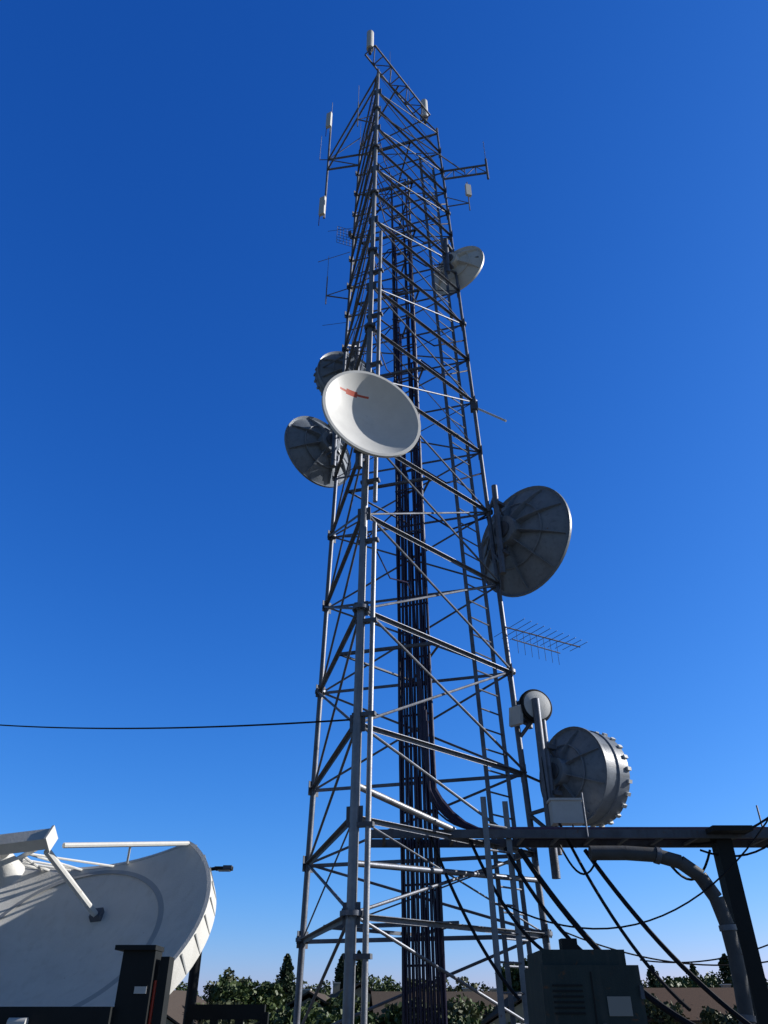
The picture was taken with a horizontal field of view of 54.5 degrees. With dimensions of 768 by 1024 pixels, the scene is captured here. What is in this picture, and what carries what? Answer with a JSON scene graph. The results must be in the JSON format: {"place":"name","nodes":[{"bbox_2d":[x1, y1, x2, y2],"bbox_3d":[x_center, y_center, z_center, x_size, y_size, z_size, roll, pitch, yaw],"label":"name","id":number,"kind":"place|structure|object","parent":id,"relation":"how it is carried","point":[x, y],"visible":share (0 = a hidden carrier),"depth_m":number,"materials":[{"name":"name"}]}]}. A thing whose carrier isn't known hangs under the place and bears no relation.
{"place":"outdoors","nodes":[
{"label":"outdoors","id":0,"kind":"place"},
{"bbox_2d":[0,0,767,999],"label":"sky","id":1,"kind":"structure","parent":0,"point":[164,550],"materials":[{"name":"blue"}]},
{"bbox_3d":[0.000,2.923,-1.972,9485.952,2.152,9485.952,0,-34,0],"label":"ground","id":2,"kind":"structure","parent":0,"visible":0},
{"bbox_2d":[166,990,205,1023],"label":"house","id":3,"kind":"structure","parent":2,"relation":"on","point":[176,1007],"depth_m":48.35,"materials":[{"name":"beige paint"}]},
{"bbox_2d":[175,981,205,998],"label":"broad tree","id":4,"kind":"object","parent":2,"relation":"on","point":[178,987],"visible":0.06,"depth_m":105.23,"materials":[{"name":"green plant"}]},
{"bbox_2d":[183,865,232,1023],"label":"light pole","id":5,"kind":"object","parent":2,"relation":"on","point":[192,986],"visible":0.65,"depth_m":8.10,"materials":[{"name":"metal"}]},
{"bbox_2d":[166,999,254,1023],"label":"bush","id":6,"kind":"object","parent":2,"relation":"on","point":[226,1021],"visible":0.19,"depth_m":48.85,"materials":[{"name":"green plant"}]},
{"bbox_2d":[202,967,258,1003],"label":"broad tree","id":7,"kind":"object","parent":2,"relation":"on","point":[208,987],"visible":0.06,"depth_m":84.14,"materials":[{"name":"green plant"}]},
{"bbox_2d":[211,974,286,1022],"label":"broad tree","id":8,"kind":"object","parent":2,"relation":"on","point":[271,996],"visible":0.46,"depth_m":62.05,"materials":[{"name":"green plant"}]},
{"bbox_2d":[274,953,295,1003],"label":"cypress tree","id":9,"kind":"object","parent":2,"relation":"on","point":[287,977],"visible":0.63,"depth_m":67.63,"materials":[{"name":"green plant"}]},
{"bbox_2d":[254,989,335,1023],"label":"house","id":10,"kind":"structure","parent":2,"relation":"on","point":[307,995],"depth_m":46.48,"materials":[{"name":"paint"}]},
{"bbox_2d":[273,979,329,995],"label":"broad tree","id":11,"kind":"object","parent":2,"relation":"on","point":[308,986],"visible":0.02,"depth_m":82.63,"materials":[{"name":"green plant"}]},
{"bbox_2d":[268,996,354,1023],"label":"bush","id":12,"kind":"object","parent":2,"relation":"on","point":[285,1016],"visible":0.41,"depth_m":44.21,"materials":[{"name":"green plant"}]},
{"bbox_2d":[312,980,332,994],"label":"broad tree","id":13,"kind":"object","parent":2,"relation":"on","point":[326,988],"visible":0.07,"depth_m":90.76,"materials":[{"name":"green plant"}]},
{"bbox_2d":[332,953,343,996],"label":"cypress tree","id":14,"kind":"object","parent":2,"relation":"on","point":[339,973],"visible":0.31,"depth_m":72.95,"materials":[{"name":"green plant"}]},
{"bbox_2d":[317,991,369,1012],"bbox_3d":[-3.641,37.639,54.162,5.803,4.819,6.454,0,-34,0],"label":"broad tree","id":15,"kind":"object","parent":2,"relation":"on","point":[357,1006],"visible":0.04,"depth_m":54.43,"materials":[{"name":"green plant"}]},
{"bbox_2d":[328,982,372,1001],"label":"house","id":16,"kind":"structure","parent":2,"relation":"on","point":[336,988],"depth_m":66.68,"materials":[{"name":"beige paint"}]},
{"bbox_2d":[310,1002,412,1023],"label":"bush","id":17,"kind":"object","parent":2,"relation":"on","point":[390,1016],"visible":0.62,"depth_m":41.01,"materials":[{"name":"green plant"}]},
{"bbox_2d":[355,950,371,988],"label":"cypress tree","id":18,"kind":"object","parent":2,"relation":"on","point":[358,974],"visible":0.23,"depth_m":74.64,"materials":[{"name":"green plant"}]},
{"bbox_2d":[368,974,411,990],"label":"broad tree","id":19,"kind":"object","parent":2,"relation":"on","point":[388,985],"visible":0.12,"depth_m":85.06,"materials":[{"name":"green plant"}]},
{"bbox_2d":[381,997,483,1023],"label":"bush","id":20,"kind":"object","parent":2,"relation":"on","point":[457,1009],"visible":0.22,"depth_m":42.77,"materials":[{"name":"green plant"}]},
{"bbox_2d":[369,988,507,1023],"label":"house","id":21,"kind":"structure","parent":2,"relation":"on","point":[376,997],"depth_m":53.06,"materials":[{"name":"beige paint"}]},
{"bbox_2d":[415,976,492,991],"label":"broad tree","id":22,"kind":"object","parent":2,"relation":"on","point":[459,987],"visible":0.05,"depth_m":75.78,"materials":[{"name":"green plant"}]},
{"bbox_2d":[441,1014,480,1023],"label":"bush","id":23,"kind":"object","parent":2,"relation":"on","point":[459,1020],"visible":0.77,"depth_m":40.77,"materials":[{"name":"green plant"}]},
{"bbox_2d":[448,993,518,1023],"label":"bush","id":24,"kind":"object","parent":2,"relation":"on","point":[481,1006],"visible":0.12,"depth_m":50.43,"materials":[{"name":"green plant"}]},
{"bbox_2d":[481,988,523,1023],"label":"house","id":25,"kind":"structure","parent":2,"relation":"on","point":[518,1008],"depth_m":49.37,"materials":[{"name":"beige paint"}]},
{"bbox_2d":[501,958,527,1005],"bbox_3d":[12.466,41.974,63.354,5.844,7.402,5.938,-18,-38,25],"label":"broad tree","id":26,"kind":"object","parent":2,"relation":"on","point":[515,980],"visible":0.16,"depth_m":63.50,"materials":[{"name":"green plant"}]},
{"bbox_2d":[645,965,660,987],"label":"cypress tree","id":27,"kind":"object","parent":2,"relation":"on","point":[651,979],"visible":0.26,"depth_m":84.60,"materials":[{"name":"green plant"}]},
{"bbox_2d":[644,993,689,1023],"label":"bush","id":28,"kind":"object","parent":2,"relation":"on","point":[654,1009],"visible":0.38,"depth_m":53.44,"materials":[{"name":"green plant"}]},
{"bbox_2d":[644,975,696,987],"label":"broad tree","id":29,"kind":"object","parent":2,"relation":"on","point":[674,982],"visible":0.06,"depth_m":71.17,"materials":[{"name":"green plant"}]},
{"bbox_2d":[644,984,735,1023],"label":"house","id":30,"kind":"structure","parent":2,"relation":"on","point":[696,1000],"depth_m":55.74,"materials":[{"name":"paint"}]},
{"bbox_2d":[685,965,701,986],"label":"cypress tree","id":31,"kind":"object","parent":2,"relation":"on","point":[693,970],"visible":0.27,"depth_m":81.40,"materials":[{"name":"green plant"}]},
{"bbox_2d":[669,970,726,986],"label":"broad tree","id":32,"kind":"object","parent":2,"relation":"on","point":[713,976],"visible":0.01,"depth_m":91.53,"materials":[{"name":"green plant"}]},
{"bbox_2d":[683,975,718,987],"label":"broad tree","id":33,"kind":"object","parent":2,"relation":"on","point":[708,982],"visible":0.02,"depth_m":66.50,"materials":[{"name":"green plant"}]},
{"bbox_2d":[697,1005,738,1023],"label":"bush","id":34,"kind":"object","parent":2,"relation":"on","point":[708,1015],"visible":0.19,"depth_m":49.78,"materials":[{"name":"green plant"}]},
{"bbox_2d":[717,953,732,987],"bbox_3d":[29.006,40.838,61.726,2.624,7.473,2.717,0,-34,0],"label":"cypress tree","id":35,"kind":"object","parent":2,"relation":"on","point":[725,972],"visible":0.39,"depth_m":62.80,"materials":[{"name":"green plant"}]},
{"bbox_3d":[3.000,5.759,3.353,30.000,3.400,26.000,0,-34,0],"label":"roof deck","id":36,"kind":"object","parent":2,"relation":"on","visible":0},
{"bbox_2d":[0,825,216,1006],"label":"satellite dish","id":37,"kind":"object","parent":36,"relation":"on","point":[65,929],"visible":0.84,"depth_m":6.62,"materials":[{"name":"grey metal"}]},
{"bbox_2d":[0,945,268,1023],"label":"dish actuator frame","id":38,"kind":"object","parent":36,"relation":"on","point":[144,986],"visible":1,"depth_m":4.33,"materials":[{"name":"paint"}]},
{"bbox_2d":[293,73,552,1023],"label":"lattice tower","id":39,"kind":"structure","parent":36,"relation":"on","point":[353,914],"depth_m":11.53,"materials":[{"name":"metal"}]},
{"bbox_2d":[284,416,350,487],"bbox_3d":[-1.255,-1.353,15.555,1.692,1.692,0.848,25,-41,-32],"label":"dish antenna","id":40,"kind":"object","parent":39,"relation":"attached to","point":[313,445],"visible":0.9,"depth_m":15.28,"materials":[{"name":"metal"}]},
{"bbox_2d":[313,341,374,395],"bbox_3d":[-0.781,-3.275,17.576,1.563,1.563,1.031,15,-37,-21],"label":"dish antenna","id":41,"kind":"object","parent":39,"relation":"attached to","point":[329,367],"visible":0.35,"depth_m":17.41,"materials":[{"name":"metal"}]},
{"bbox_2d":[322,370,420,469],"bbox_3d":[-0.321,-1.329,11.626,1.628,1.628,0.754,14,-36,-20],"label":"white dish","id":42,"kind":"object","parent":39,"relation":"attached to","point":[370,413],"visible":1,"depth_m":11.52,"materials":[{"name":"paint"}]},
{"bbox_2d":[334,133,487,1023],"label":"cable run","id":43,"kind":"object","parent":39,"relation":"attached to","point":[408,725],"visible":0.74,"depth_m":10.97,"materials":[{"name":"rubber"}]},
{"bbox_2d":[318,30,586,664],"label":"antennas","id":44,"kind":"object","parent":39,"relation":"attached to","point":[370,48],"visible":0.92,"depth_m":19.56,"materials":[{"name":"metal"}]},
{"bbox_2d":[434,238,483,294],"bbox_3d":[1.606,-5.896,17.626,1.426,1.426,0.573,-21,-39,28],"label":"white dish","id":45,"kind":"object","parent":39,"relation":"attached to","point":[466,263],"visible":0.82,"depth_m":17.47,"materials":[{"name":"paint"}]},
{"bbox_2d":[419,155,531,1023],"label":"ladder","id":46,"kind":"object","parent":39,"relation":"attached to","point":[491,815],"visible":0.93,"depth_m":12.13,"materials":[{"name":"metal"}]},
{"bbox_2d":[481,484,571,596],"bbox_3d":[2.411,0.451,13.682,1.012,2.178,2.178,25,-41,-32],"label":"dish antenna","id":47,"kind":"object","parent":39,"relation":"attached to","point":[532,528],"visible":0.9,"depth_m":13.32,"materials":[{"name":"metal"}]},
{"bbox_2d":[480,797,528,1023],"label":"access ladder","id":48,"kind":"object","parent":36,"relation":"on","point":[496,950],"visible":0.91,"depth_m":8.93,"materials":[{"name":"metal"}]},
{"bbox_2d":[358,698,767,1023],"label":"cable bridge","id":49,"kind":"structure","parent":36,"relation":"on","point":[729,906],"depth_m":9.51,"materials":[{"name":"metal"}]},
{"bbox_2d":[0,659,767,1023],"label":"cables","id":50,"kind":"object","parent":49,"relation":"attached to","point":[444,809],"visible":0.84,"depth_m":9.13,"materials":[{"name":"black rubber"}]},
{"bbox_2d":[517,689,551,728],"bbox_3d":[2.308,3.069,11.605,0.532,0.532,0.439,9,-35,-12],"label":"dish","id":51,"kind":"object","parent":49,"relation":"on","point":[525,700],"visible":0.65,"depth_m":11.45,"materials":[{"name":"paint"}]},
{"bbox_2d":[521,719,631,855],"bbox_3d":[2.787,3.931,11.168,1.224,2.300,1.410,19,-38,-26],"label":"antenna","id":52,"kind":"object","parent":49,"relation":"attached to","point":[593,767],"visible":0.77,"depth_m":10.87,"materials":[{"name":"metal"}]},
{"bbox_2d":[524,938,647,1023],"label":"equipment cabinet","id":53,"kind":"object","parent":36,"relation":"on","point":[568,981],"visible":1,"depth_m":6.43,"materials":[{"name":"metal"}]}
]}

